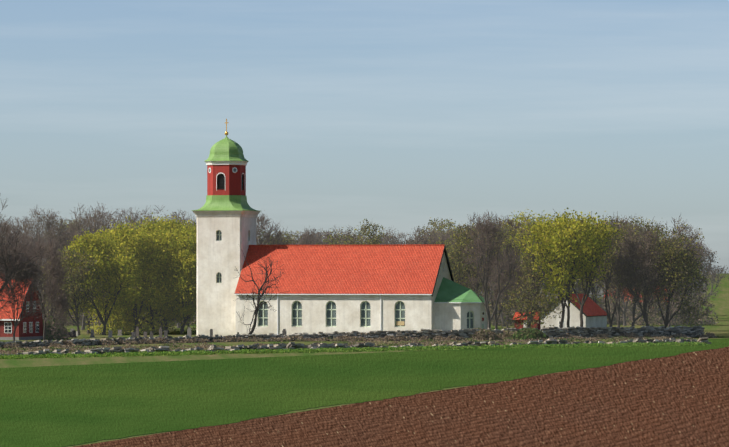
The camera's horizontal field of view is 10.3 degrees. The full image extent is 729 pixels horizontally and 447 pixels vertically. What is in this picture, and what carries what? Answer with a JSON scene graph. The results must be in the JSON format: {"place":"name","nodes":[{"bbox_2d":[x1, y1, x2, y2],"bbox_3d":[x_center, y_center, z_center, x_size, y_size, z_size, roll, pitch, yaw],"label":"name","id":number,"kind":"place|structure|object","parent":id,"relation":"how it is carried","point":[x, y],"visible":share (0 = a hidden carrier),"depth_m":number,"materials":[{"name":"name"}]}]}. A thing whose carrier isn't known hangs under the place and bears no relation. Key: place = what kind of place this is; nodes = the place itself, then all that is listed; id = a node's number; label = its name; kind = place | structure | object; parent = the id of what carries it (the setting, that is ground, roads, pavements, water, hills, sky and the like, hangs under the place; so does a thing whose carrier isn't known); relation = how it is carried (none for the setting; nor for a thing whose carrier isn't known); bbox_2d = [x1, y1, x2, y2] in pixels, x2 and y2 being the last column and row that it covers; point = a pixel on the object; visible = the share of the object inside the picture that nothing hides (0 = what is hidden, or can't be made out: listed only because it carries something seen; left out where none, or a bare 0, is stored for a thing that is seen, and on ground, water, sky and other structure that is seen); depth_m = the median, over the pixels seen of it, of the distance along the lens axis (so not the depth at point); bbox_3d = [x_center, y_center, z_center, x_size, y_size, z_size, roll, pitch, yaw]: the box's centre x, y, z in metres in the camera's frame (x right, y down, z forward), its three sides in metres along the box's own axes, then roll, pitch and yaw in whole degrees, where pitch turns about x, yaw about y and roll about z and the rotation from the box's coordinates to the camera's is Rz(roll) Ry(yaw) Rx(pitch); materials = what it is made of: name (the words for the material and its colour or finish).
{"place":"outdoors","nodes":[
{"label":"outdoors","id":0,"kind":"place"},
{"bbox_2d":[0,338,728,446],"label":"crop field","id":1,"kind":"structure","parent":0,"point":[58,406],"depth_m":345.92,"materials":[{"name":"green plant"}]},
{"bbox_2d":[0,273,728,446],"bbox_3d":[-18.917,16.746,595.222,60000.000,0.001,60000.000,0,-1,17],"label":"ground","id":2,"kind":"structure","parent":0,"point":[720,330],"depth_m":538.96,"materials":[{"name":"green plant"}]},
{"bbox_2d":[0,273,45,339],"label":"red house","id":3,"kind":"structure","parent":2,"relation":"on","point":[29,327],"depth_m":574.60,"materials":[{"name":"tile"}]},
{"bbox_2d":[68,327,285,337],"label":"graves","id":4,"kind":"object","parent":2,"relation":"on","point":[73,332],"visible":0.48,"depth_m":596.31,"materials":[{"name":"stone"}]},
{"bbox_2d":[193,211,259,336],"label":"tower","id":5,"kind":"structure","parent":2,"relation":"on","point":[223,237],"depth_m":599.07,"materials":[{"name":"paint"}]},
{"bbox_2d":[191,195,257,210],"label":"tower skirt roof","id":6,"kind":"structure","parent":5,"relation":"on","point":[226,203],"depth_m":599.82,"materials":[{"name":"green metal"}]},
{"bbox_2d":[205,161,247,195],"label":"belfry","id":7,"kind":"object","parent":5,"relation":"on","point":[226,177],"visible":1,"depth_m":600.25,"materials":[{"name":"red"}]},
{"bbox_2d":[205,135,248,161],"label":"dome","id":8,"kind":"structure","parent":7,"relation":"on","point":[226,148],"depth_m":600.69,"materials":[{"name":"green metal"}]},
{"bbox_2d":[234,252,451,334],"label":"nave walls","id":9,"kind":"structure","parent":2,"relation":"on","point":[308,314],"depth_m":590.97,"materials":[{"name":"white paint"}]},
{"bbox_2d":[234,244,453,296],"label":"church roof","id":10,"kind":"structure","parent":9,"relation":"on","point":[405,269],"depth_m":593.40,"materials":[{"name":"red tile"}]},
{"bbox_2d":[0,325,710,355],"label":"stone walls","id":11,"kind":"structure","parent":2,"relation":"on","point":[654,331],"depth_m":556.40,"materials":[{"name":"stone"}]},
{"bbox_2d":[0,193,728,358],"bbox_3d":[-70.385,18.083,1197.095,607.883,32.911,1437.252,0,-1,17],"label":"trees","id":12,"kind":"object","parent":2,"relation":"on","point":[123,237],"visible":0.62,"depth_m":604.60,"materials":[{"name":"green plant"}]},
{"bbox_2d":[74,347,728,446],"bbox_3d":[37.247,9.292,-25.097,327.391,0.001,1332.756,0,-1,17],"label":"plowed field","id":13,"kind":"structure","parent":2,"relation":"on","point":[681,400],"depth_m":267.91,"materials":[{"name":"soil"}]},
{"bbox_2d":[434,303,487,329],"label":"apse","id":14,"kind":"structure","parent":2,"relation":"on","point":[454,316],"depth_m":587.79,"materials":[{"name":"paint"}]},
{"bbox_2d":[434,277,490,302],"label":"apse roof","id":15,"kind":"structure","parent":14,"relation":"on","point":[449,291],"depth_m":589.77,"materials":[{"name":"green metal"}]},
{"bbox_2d":[512,312,540,329],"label":"red shed","id":16,"kind":"structure","parent":2,"relation":"on","point":[524,319],"depth_m":661.07,"materials":[{"name":"wood"}]},
{"bbox_2d":[538,294,606,328],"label":"white barn","id":17,"kind":"structure","parent":2,"relation":"on","point":[594,314],"depth_m":631.03,"materials":[{"name":"paint"}]},
{"bbox_2d":[602,287,676,314],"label":"red barn","id":18,"kind":"structure","parent":2,"relation":"on","point":[632,295],"depth_m":896.18,"materials":[{"name":"tile"}]},
{"bbox_2d":[0,0,728,272],"label":"sky","id":19,"kind":"structure","parent":0,"point":[402,115],"materials":[{"name":"blue"}]}
]}

